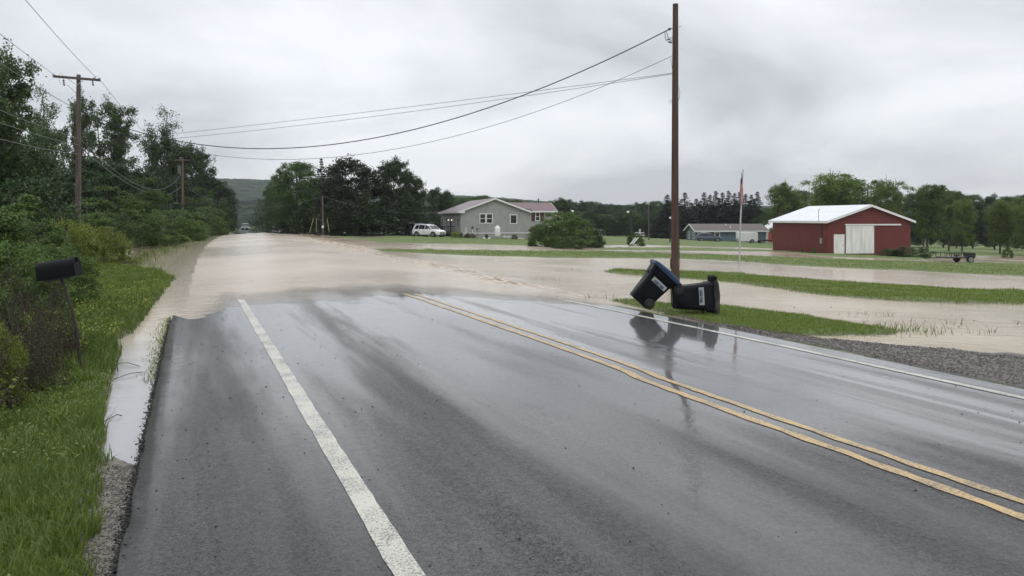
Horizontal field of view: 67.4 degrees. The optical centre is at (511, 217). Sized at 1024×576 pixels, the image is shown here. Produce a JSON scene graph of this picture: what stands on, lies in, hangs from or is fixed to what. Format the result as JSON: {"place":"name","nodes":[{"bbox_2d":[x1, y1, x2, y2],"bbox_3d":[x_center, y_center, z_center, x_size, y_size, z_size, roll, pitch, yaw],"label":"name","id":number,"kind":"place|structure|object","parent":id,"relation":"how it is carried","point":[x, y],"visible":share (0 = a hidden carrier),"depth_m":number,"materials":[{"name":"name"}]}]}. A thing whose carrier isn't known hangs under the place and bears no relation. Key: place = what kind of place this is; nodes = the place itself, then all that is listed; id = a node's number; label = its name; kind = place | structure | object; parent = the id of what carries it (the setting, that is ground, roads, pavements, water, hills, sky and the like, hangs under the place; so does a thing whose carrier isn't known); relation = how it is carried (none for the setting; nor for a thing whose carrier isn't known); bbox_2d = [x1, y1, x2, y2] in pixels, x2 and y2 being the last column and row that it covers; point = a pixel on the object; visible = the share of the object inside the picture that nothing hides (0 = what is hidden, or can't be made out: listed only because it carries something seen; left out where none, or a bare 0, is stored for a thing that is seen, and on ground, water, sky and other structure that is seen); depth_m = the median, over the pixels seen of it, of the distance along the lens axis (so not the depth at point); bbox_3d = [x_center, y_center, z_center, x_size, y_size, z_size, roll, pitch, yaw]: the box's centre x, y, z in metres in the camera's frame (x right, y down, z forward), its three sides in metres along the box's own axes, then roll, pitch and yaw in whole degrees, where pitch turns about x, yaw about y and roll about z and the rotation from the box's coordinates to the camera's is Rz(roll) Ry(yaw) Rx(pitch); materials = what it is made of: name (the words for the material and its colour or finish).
{"place":"outdoors","nodes":[
{"label":"outdoors","id":0,"kind":"place"},
{"bbox_2d":[25,171,976,207],"bbox_3d":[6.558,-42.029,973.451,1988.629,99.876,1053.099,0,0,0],"label":"hill","id":1,"kind":"structure","parent":0,"point":[248,189],"depth_m":1108.15,"materials":[{"name":"green plant"}]},
{"bbox_2d":[0,227,1023,575],"bbox_3d":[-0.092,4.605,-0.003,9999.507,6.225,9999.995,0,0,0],"label":"ground","id":2,"kind":"structure","parent":0,"point":[752,247],"depth_m":24.05,"materials":[{"name":"green plant"}]},
{"bbox_2d":[0,279,29,349],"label":"shrub","id":3,"kind":"object","parent":2,"relation":"on","point":[2,295],"visible":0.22,"depth_m":11.07,"materials":[{"name":"green plant"}]},
{"bbox_2d":[0,322,31,413],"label":"briar bush","id":4,"kind":"object","parent":2,"relation":"on","point":[8,391],"visible":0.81,"depth_m":7.82,"materials":[{"name":"green plant"}]},
{"bbox_2d":[0,319,36,410],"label":"goldenrod bush","id":5,"kind":"object","parent":2,"relation":"on","point":[23,360],"visible":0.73,"depth_m":8.08,"materials":[{"name":"green plant"}]},
{"bbox_2d":[0,38,46,203],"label":"cottonwood tree","id":6,"kind":"object","parent":2,"relation":"on","point":[14,164],"visible":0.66,"depth_m":35.84,"materials":[{"name":"green plant"}]},
{"bbox_2d":[0,190,46,270],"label":"sumac","id":7,"kind":"object","parent":2,"relation":"on","point":[12,217],"visible":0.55,"depth_m":22.02,"materials":[{"name":"green plant"}]},
{"bbox_2d":[0,249,65,382],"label":"briar bush","id":8,"kind":"object","parent":2,"relation":"on","point":[19,296],"visible":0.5,"depth_m":9.44,"materials":[{"name":"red plant"}]},
{"bbox_2d":[0,237,75,317],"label":"shrub","id":9,"kind":"object","parent":2,"relation":"on","point":[32,257],"visible":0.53,"depth_m":13.93,"materials":[{"name":"green plant"}]},
{"bbox_2d":[2,288,75,397],"bbox_3d":[-5.337,1.536,8.566,0.735,1.540,0.716,0,0,27],"label":"briar bush","id":10,"kind":"object","parent":2,"relation":"on","point":[40,374],"visible":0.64,"depth_m":8.57,"materials":[{"name":"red plant"}]},
{"bbox_2d":[12,130,67,233],"bbox_3d":[-31.538,-1.802,47.777,7.082,8.446,6.839,0,0,43],"label":"broadleaf tree","id":11,"kind":"object","parent":2,"relation":"on","point":[41,165],"visible":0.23,"depth_m":48.26,"materials":[{"name":"green plant"}]},
{"bbox_2d":[0,278,81,373],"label":"dead weeds","id":12,"kind":"object","parent":2,"relation":"on","point":[61,355],"visible":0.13,"depth_m":10.99,"materials":[{"name":"plant"}]},
{"bbox_2d":[26,83,68,174],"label":"poplar tree","id":13,"kind":"object","parent":2,"relation":"on","point":[49,134],"visible":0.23,"depth_m":69.96,"materials":[{"name":"green plant"}]},
{"bbox_2d":[10,217,86,256],"bbox_3d":[-15.876,1.130,25.196,3.670,2.365,3.200,0,0,-41],"label":"shrub","id":14,"kind":"object","parent":2,"relation":"on","point":[51,234],"visible":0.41,"depth_m":25.35,"materials":[{"name":"green plant"}]},
{"bbox_2d":[0,174,97,254],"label":"dark shrub","id":15,"kind":"object","parent":2,"relation":"on","point":[37,189],"visible":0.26,"depth_m":34.45,"materials":[{"name":"green plant"}]},
{"bbox_2d":[14,259,92,359],"bbox_3d":[-6.450,1.475,10.739,1.046,1.895,1.018,0,0,-31],"label":"briar bush","id":16,"kind":"object","parent":2,"relation":"on","point":[61,330],"visible":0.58,"depth_m":10.80,"materials":[{"name":"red plant"}]},
{"bbox_2d":[5,243,106,304],"bbox_3d":[-10.066,1.417,16.965,1.987,1.778,2.278,0,0,-27],"label":"shrub","id":17,"kind":"object","parent":2,"relation":"on","point":[79,280],"visible":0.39,"depth_m":16.98,"materials":[{"name":"green plant"}]},
{"bbox_2d":[35,257,82,367],"bbox_3d":[-5.871,1.308,10.004,0.573,1.609,0.225,0,0,-7],"label":"mailbox","id":18,"kind":"object","parent":2,"relation":"on","point":[60,270],"visible":0.94,"depth_m":9.92,"materials":[{"name":"black metal"}]},
{"bbox_2d":[25,166,106,210],"bbox_3d":[-37.721,-1.052,61.971,7.992,6.687,8.276,0,0,27],"label":"broadleaf tree","id":19,"kind":"object","parent":2,"relation":"on","point":[69,177],"visible":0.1,"depth_m":62.48,"materials":[{"name":"green plant"}]},
{"bbox_2d":[30,217,104,267],"bbox_3d":[-16.870,1.296,29.045,2.832,2.821,3.059,0,0,32],"label":"bush","id":20,"kind":"object","parent":2,"relation":"on","point":[79,235],"visible":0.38,"depth_m":29.02,"materials":[{"name":"green plant"}]},
{"bbox_2d":[21,180,114,232],"bbox_3d":[-29.960,0.120,50.042,7.353,5.183,7.773,0,0,-33],"label":"dark shrub","id":21,"kind":"object","parent":2,"relation":"on","point":[69,187],"visible":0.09,"depth_m":49.96,"materials":[{"name":"green plant"}]},
{"bbox_2d":[52,73,100,219],"bbox_3d":[-22.593,-2.564,39.962,2.513,9.988,0.377,0,0,0],"label":"utility pole","id":22,"kind":"object","parent":2,"relation":"on","point":[78,78],"visible":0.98,"depth_m":39.89,"materials":[{"name":"brown wood"}]},
{"bbox_2d":[58,87,97,187],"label":"cottonwood tree","id":23,"kind":"object","parent":2,"relation":"on","point":[92,134],"visible":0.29,"depth_m":79.73,"materials":[{"name":"green plant"}]},
{"bbox_2d":[49,202,116,242],"bbox_3d":[-25.548,0.665,45.840,3.792,3.359,3.574,0,0,44],"label":"sumac","id":24,"kind":"object","parent":2,"relation":"on","point":[89,217],"visible":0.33,"depth_m":45.78,"materials":[{"name":"green plant"}]},
{"bbox_2d":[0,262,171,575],"bbox_3d":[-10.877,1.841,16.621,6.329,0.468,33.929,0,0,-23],"label":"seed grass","id":25,"kind":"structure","parent":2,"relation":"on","point":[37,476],"depth_m":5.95,"materials":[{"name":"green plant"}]},
{"bbox_2d":[0,260,174,575],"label":"broad weeds","id":26,"kind":"object","parent":2,"relation":"on","point":[34,445],"visible":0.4,"depth_m":7.36,"materials":[{"name":"green plant"}]},
{"bbox_2d":[0,261,175,575],"bbox_3d":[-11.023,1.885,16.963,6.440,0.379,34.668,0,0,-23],"label":"verge grass","id":27,"kind":"structure","parent":2,"relation":"on","point":[59,533],"depth_m":5.94,"materials":[{"name":"green plant"}]},
{"bbox_2d":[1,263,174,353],"bbox_3d":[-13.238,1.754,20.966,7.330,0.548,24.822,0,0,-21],"label":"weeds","id":28,"kind":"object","parent":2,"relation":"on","point":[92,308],"visible":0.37,"depth_m":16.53,"materials":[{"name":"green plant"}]},
{"bbox_2d":[65,461,134,575],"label":"edge gravel","id":29,"kind":"structure","parent":2,"relation":"on","point":[110,514],"depth_m":5.41,"materials":[{"name":"grey gravel"}]},
{"bbox_2d":[61,153,143,211],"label":"broadleaf tree","id":30,"kind":"object","parent":2,"relation":"on","point":[106,176],"visible":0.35,"depth_m":73.48,"materials":[{"name":"green plant"}]},
{"bbox_2d":[66,223,144,264],"bbox_3d":[-17.932,1.512,32.986,3.847,2.629,3.562,0,0,-4],"label":"goldenrod bush","id":31,"kind":"object","parent":2,"relation":"on","point":[119,248],"visible":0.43,"depth_m":33.08,"materials":[{"name":"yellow plant"}]},
{"bbox_2d":[82,93,141,201],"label":"cottonwood tree","id":32,"kind":"object","parent":2,"relation":"on","point":[115,116],"visible":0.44,"depth_m":87.47,"materials":[{"name":"green plant"}]},
{"bbox_2d":[85,186,154,231],"bbox_3d":[-31.506,0.026,60.231,5.210,5.129,5.529,0,0,-44],"label":"sumac","id":33,"kind":"object","parent":2,"relation":"on","point":[127,201],"visible":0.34,"depth_m":59.66,"materials":[{"name":"green plant"}]},
{"bbox_2d":[97,208,167,247],"bbox_3d":[-26.181,0.915,52.312,5.498,3.310,6.306,0,0,25],"label":"shrub","id":34,"kind":"object","parent":2,"relation":"on","point":[151,225],"visible":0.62,"depth_m":51.98,"materials":[{"name":"green plant"}]},
{"bbox_2d":[104,315,171,575],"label":"gravel","id":35,"kind":"object","parent":2,"relation":"on","point":[138,461],"visible":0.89,"depth_m":5.95,"materials":[{"name":"grey gravel"}]},
{"bbox_2d":[117,177,172,223],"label":"sumac","id":36,"kind":"object","parent":2,"relation":"on","point":[156,195],"visible":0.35,"depth_m":71.62,"materials":[{"name":"green plant"}]},
{"bbox_2d":[126,166,167,226],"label":"broadleaf tree","id":37,"kind":"object","parent":2,"relation":"on","point":[152,185],"visible":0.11,"depth_m":89.25,"materials":[{"name":"green plant"}]},
{"bbox_2d":[136,317,169,382],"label":"edge grass","id":38,"kind":"structure","parent":2,"relation":"on","point":[162,339],"depth_m":11.90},
{"bbox_2d":[135,229,194,245],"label":"shrub","id":39,"kind":"object","parent":2,"relation":"on","point":[173,240],"visible":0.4,"depth_m":56.63,"materials":[{"name":"green plant"}]},
{"bbox_2d":[133,104,199,228],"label":"poplar tree","id":40,"kind":"object","parent":2,"relation":"on","point":[168,168],"visible":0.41,"depth_m":124.92,"materials":[{"name":"green plant"}]},
{"bbox_2d":[131,235,210,261],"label":"flooded weeds","id":41,"kind":"object","parent":2,"relation":"on","point":[151,251],"visible":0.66,"depth_m":45.77,"materials":[{"name":"green plant"}]},
{"bbox_2d":[148,208,211,240],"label":"shrub","id":42,"kind":"object","parent":2,"relation":"on","point":[191,227],"visible":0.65,"depth_m":69.17,"materials":[{"name":"green plant"}]},
{"bbox_2d":[157,173,203,218],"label":"broadleaf tree","id":43,"kind":"object","parent":2,"relation":"on","point":[175,180],"visible":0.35,"depth_m":120.47,"materials":[{"name":"green plant"}]},
{"bbox_2d":[155,201,216,235],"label":"dark shrub","id":44,"kind":"object","parent":2,"relation":"on","point":[177,205],"visible":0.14,"depth_m":80.00,"materials":[{"name":"green plant"}]},
{"bbox_2d":[178,140,218,199],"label":"broadleaf tree","id":45,"kind":"object","parent":2,"relation":"on","point":[201,178],"visible":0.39,"depth_m":129.40,"materials":[{"name":"green plant"}]},
{"bbox_2d":[179,206,232,234],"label":"shrub","id":46,"kind":"object","parent":2,"relation":"on","point":[218,221],"visible":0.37,"depth_m":91.61,"materials":[{"name":"green plant"}]},
{"bbox_2d":[192,178,241,223],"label":"broadleaf tree","id":47,"kind":"object","parent":2,"relation":"on","point":[221,189],"visible":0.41,"depth_m":131.61,"materials":[{"name":"green plant"}]},
{"bbox_2d":[201,198,240,231],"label":"dark shrub","id":48,"kind":"object","parent":2,"relation":"on","point":[227,210],"visible":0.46,"depth_m":109.50,"materials":[{"name":"green plant"}]},
{"bbox_2d":[260,181,292,228],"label":"maple tree","id":49,"kind":"object","parent":2,"relation":"on","point":[268,214],"visible":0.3,"depth_m":136.79,"materials":[{"name":"green plant"}]},
{"bbox_2d":[266,160,323,229],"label":"maple tree","id":50,"kind":"object","parent":2,"relation":"on","point":[302,170],"visible":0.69,"depth_m":114.41,"materials":[{"name":"green plant"}]},
{"bbox_2d":[285,201,319,233],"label":"fir tree","id":51,"kind":"object","parent":2,"relation":"on","point":[305,229],"visible":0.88,"depth_m":107.68,"materials":[{"name":"green plant"}]},
{"bbox_2d":[309,193,348,235],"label":"fir tree","id":52,"kind":"object","parent":2,"relation":"on","point":[333,212],"visible":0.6,"depth_m":99.69,"materials":[{"name":"green plant"}]},
{"bbox_2d":[324,201,374,235],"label":"fir tree","id":53,"kind":"object","parent":2,"relation":"on","point":[344,223],"visible":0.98,"depth_m":97.47,"materials":[{"name":"green plant"}]},
{"bbox_2d":[309,153,392,231],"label":"shade tree","id":54,"kind":"object","parent":2,"relation":"on","point":[337,183],"visible":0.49,"depth_m":106.01,"materials":[{"name":"green plant"}]},
{"bbox_2d":[340,190,392,235],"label":"fir tree","id":55,"kind":"object","parent":2,"relation":"on","point":[365,209],"visible":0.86,"depth_m":99.62,"materials":[{"name":"green plant"}]},
{"bbox_2d":[363,193,408,235],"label":"fir tree","id":56,"kind":"object","parent":2,"relation":"on","point":[384,212],"visible":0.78,"depth_m":102.73,"materials":[{"name":"green plant"}]},
{"bbox_2d":[370,155,417,231],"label":"broadleaf tree","id":57,"kind":"object","parent":2,"relation":"on","point":[391,172],"visible":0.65,"depth_m":110.66,"materials":[{"name":"green plant"}]},
{"bbox_2d":[387,197,419,234],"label":"fir tree","id":58,"kind":"object","parent":2,"relation":"on","point":[402,214],"visible":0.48,"depth_m":107.67,"materials":[{"name":"green plant"}]},
{"bbox_2d":[396,171,427,222],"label":"broadleaf tree","id":59,"kind":"object","parent":2,"relation":"on","point":[418,196],"visible":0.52,"depth_m":115.48,"materials":[{"name":"green plant"}]},
{"bbox_2d":[412,224,445,236],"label":"parked car","id":60,"kind":"object","parent":2,"relation":"on","point":[431,230],"visible":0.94,"depth_m":100.33,"materials":[{"name":"white paint"}]},
{"bbox_2d":[421,186,456,223],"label":"broadleaf tree","id":61,"kind":"object","parent":2,"relation":"on","point":[444,199],"visible":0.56,"depth_m":136.76,"materials":[{"name":"green plant"}]},
{"bbox_2d":[437,198,568,238],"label":"house","id":62,"kind":"structure","parent":2,"relation":"on","point":[487,216],"depth_m":106.61,"materials":[{"name":"grey"}]},
{"bbox_2d":[526,223,554,246],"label":"shrub","id":63,"kind":"object","parent":2,"relation":"on","point":[531,242],"visible":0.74,"depth_m":73.59,"materials":[{"name":"green plant"}]},
{"bbox_2d":[523,210,598,247],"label":"shrub","id":64,"kind":"object","parent":2,"relation":"on","point":[564,224],"visible":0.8,"depth_m":72.88,"materials":[{"name":"green plant"}]},
{"bbox_2d":[551,236,591,248],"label":"shrub","id":65,"kind":"object","parent":2,"relation":"on","point":[559,244],"visible":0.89,"depth_m":68.73,"materials":[{"name":"green plant"}]},
{"bbox_2d":[560,220,605,247],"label":"dark shrub","id":66,"kind":"object","parent":2,"relation":"on","point":[600,238],"visible":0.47,"depth_m":75.24,"materials":[{"name":"green plant"}]},
{"bbox_2d":[594,214,622,235],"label":"maple tree","id":67,"kind":"object","parent":2,"relation":"on","point":[613,228],"visible":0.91,"depth_m":201.23,"materials":[{"name":"green plant"}]},
{"bbox_2d":[619,210,647,235],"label":"maple tree","id":68,"kind":"object","parent":2,"relation":"on","point":[637,221],"visible":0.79,"depth_m":202.06,"materials":[{"name":"green plant"}]},
{"bbox_2d":[644,206,680,237],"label":"spruce tree","id":69,"kind":"object","parent":2,"relation":"on","point":[664,221],"visible":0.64,"depth_m":186.00,"materials":[{"name":"green plant"}]},
{"bbox_2d":[665,3,681,280],"bbox_3d":[5.450,-2.144,26.000,0.593,10.201,0.270,0,0,0],"label":"utility pole","id":70,"kind":"object","parent":2,"relation":"on","point":[675,259],"visible":0.94,"depth_m":25.91,"materials":[{"name":"brown wood"}]},
{"bbox_2d":[79,30,667,148],"bbox_3d":[-8.659,-4.714,32.998,31.259,3.364,0.036,0,0,27],"label":"overhead wire","id":71,"kind":"object","parent":70,"relation":"attached to","point":[394,133],"visible":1,"depth_m":30.88,"materials":[{"name":"black"}]},
{"bbox_2d":[666,192,700,238],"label":"spruce tree","id":72,"kind":"object","parent":2,"relation":"on","point":[687,212],"visible":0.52,"depth_m":186.27,"materials":[{"name":"green plant"}]},
{"bbox_2d":[670,275,719,314],"bbox_3d":[3.881,1.643,16.299,0.972,0.801,0.648,-3,0,6],"label":"wheeled bin","id":73,"kind":"object","parent":2,"relation":"on","point":[703,296],"visible":0.97,"depth_m":16.05,"materials":[{"name":"black plastic"}]},
{"bbox_2d":[373,247,1023,274],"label":"lawn grass","id":74,"kind":"structure","parent":2,"relation":"on","point":[854,260],"depth_m":52.33,"materials":[{"name":"green plant"}]},
{"bbox_2d":[683,224,769,242],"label":"house","id":75,"kind":"structure","parent":2,"relation":"on","point":[726,232],"depth_m":160.85,"materials":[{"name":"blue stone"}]},
{"bbox_2d":[609,297,913,336],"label":"lawn grass","id":76,"kind":"structure","parent":2,"relation":"on","point":[742,317],"depth_m":15.30,"materials":[{"name":"green plant"}]},
{"bbox_2d":[630,259,681,309],"bbox_3d":[3.005,1.449,16.300,0.765,0.929,0.619,43,0,0],"label":"wheeled bin","id":77,"kind":"object","parent":76,"relation":"on","point":[657,281],"visible":1,"depth_m":16.06,"materials":[{"name":"black plastic"}]},
{"bbox_2d":[762,180,803,234],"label":"locust tree","id":78,"kind":"object","parent":2,"relation":"on","point":[780,195],"visible":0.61,"depth_m":137.03,"materials":[{"name":"green plant"}]},
{"bbox_2d":[603,267,1023,304],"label":"lawn grass","id":79,"kind":"structure","parent":2,"relation":"on","point":[722,276],"depth_m":26.07,"materials":[{"name":"green plant"}]},
{"bbox_2d":[797,171,869,207],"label":"locust tree","id":80,"kind":"object","parent":2,"relation":"on","point":[825,194],"visible":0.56,"depth_m":123.94,"materials":[{"name":"green plant"}]},
{"bbox_2d":[768,204,915,255],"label":"barn","id":81,"kind":"structure","parent":2,"relation":"on","point":[871,229],"depth_m":81.45,"materials":[{"name":"red metal siding"},{"name":"white metal roof"},{"name":"white paint"}]},
{"bbox_2d":[846,226,873,253],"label":"sliding door","id":82,"kind":"structure","parent":81,"relation":"in","point":[859,239],"depth_m":80.67,"materials":[{"name":"white metal"}]},
{"bbox_2d":[665,314,1023,386],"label":"shoulder gravel","id":83,"kind":"structure","parent":2,"relation":"on","point":[829,344],"depth_m":11.58,"materials":[{"name":"grey gravel"}]},
{"bbox_2d":[837,178,881,204],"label":"walnut tree","id":84,"kind":"object","parent":2,"relation":"on","point":[865,189],"visible":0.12,"depth_m":129.70,"materials":[{"name":"green plant"}]},
{"bbox_2d":[862,178,915,215],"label":"locust tree","id":85,"kind":"object","parent":2,"relation":"on","point":[883,192],"visible":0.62,"depth_m":121.44,"materials":[{"name":"green plant"}]},
{"bbox_2d":[888,246,936,257],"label":"dark shrub","id":86,"kind":"object","parent":2,"relation":"on","point":[912,252],"visible":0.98,"depth_m":75.26,"materials":[{"name":"green plant"}]},
{"bbox_2d":[904,192,943,246],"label":"broadleaf tree","id":87,"kind":"object","parent":2,"relation":"on","point":[912,230],"visible":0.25,"depth_m":172.94,"materials":[{"name":"green plant"}]},
{"bbox_2d":[904,183,954,251],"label":"walnut tree","id":88,"kind":"object","parent":2,"relation":"on","point":[926,216],"visible":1,"depth_m":111.04,"materials":[{"name":"green plant"}]},
{"bbox_2d":[937,189,965,250],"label":"walnut tree","id":89,"kind":"object","parent":2,"relation":"on","point":[956,196],"visible":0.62,"depth_m":121.29,"materials":[{"name":"green plant"}]},
{"bbox_2d":[945,198,978,251],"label":"locust tree","id":90,"kind":"object","parent":2,"relation":"on","point":[960,219],"visible":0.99,"depth_m":117.36,"materials":[{"name":"green plant"}]},
{"bbox_2d":[963,193,991,248],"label":"maple tree","id":91,"kind":"object","parent":2,"relation":"on","point":[976,198],"visible":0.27,"depth_m":177.57,"materials":[{"name":"green plant"}]},
{"bbox_2d":[973,192,1008,249],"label":"broadleaf tree","id":92,"kind":"object","parent":2,"relation":"on","point":[989,200],"visible":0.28,"depth_m":174.58,"materials":[{"name":"green plant"}]},
{"bbox_2d":[981,198,1022,253],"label":"locust tree","id":93,"kind":"object","parent":2,"relation":"on","point":[1001,213],"visible":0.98,"depth_m":111.43,"materials":[{"name":"green plant"}]},
{"bbox_2d":[1009,197,1023,246],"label":"locust tree","id":94,"kind":"object","parent":2,"relation":"on","point":[1019,213],"visible":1,"depth_m":108.47,"materials":[{"name":"green plant"}]},
{"bbox_2d":[0,0,1023,206],"label":"sky","id":95,"kind":"structure","parent":0,"point":[918,93],"materials":[{"name":"grey"}]},
{"bbox_2d":[13,231,1023,464],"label":"flood water","id":96,"kind":"structure","parent":0,"point":[217,272],"depth_m":23.69,"materials":[{"name":"beige liquid"}]},
{"bbox_2d":[536,267,1023,338],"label":"flooded stubble","id":97,"kind":"object","parent":96,"relation":"on","point":[913,328],"visible":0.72,"depth_m":15.01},
{"bbox_2d":[111,229,1023,575],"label":"road","id":98,"kind":"structure","parent":0,"point":[701,489],"depth_m":5.93,"materials":[{"name":"grey asphalt"}]},
{"bbox_2d":[238,299,425,575],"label":"edge line","id":99,"kind":"object","parent":98,"relation":"on","point":[397,557],"visible":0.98,"depth_m":5.50,"materials":[{"name":"white paint"}]},
{"bbox_2d":[130,300,1020,574],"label":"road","id":100,"kind":"structure","parent":98,"relation":"on","point":[424,413],"depth_m":6.30,"materials":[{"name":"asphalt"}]},
{"bbox_2d":[404,294,1023,519],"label":"line","id":101,"kind":"object","parent":98,"relation":"on","point":[943,487],"visible":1,"depth_m":5.96,"materials":[{"name":"yellow paint"}]},
{"bbox_2d":[415,294,1023,503],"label":"line","id":102,"kind":"object","parent":98,"relation":"on","point":[961,480],"visible":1,"depth_m":6.23,"materials":[{"name":"yellow paint"}]},
{"bbox_2d":[565,300,1023,398],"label":"edge line","id":103,"kind":"object","parent":98,"relation":"on","point":[971,386],"visible":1,"depth_m":10.19,"materials":[{"name":"paint"}]},
{"bbox_2d":[235,197,987,228],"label":"hill","id":104,"kind":"structure","parent":0,"point":[246,211],"depth_m":467.30,"materials":[{"name":"green plant"}]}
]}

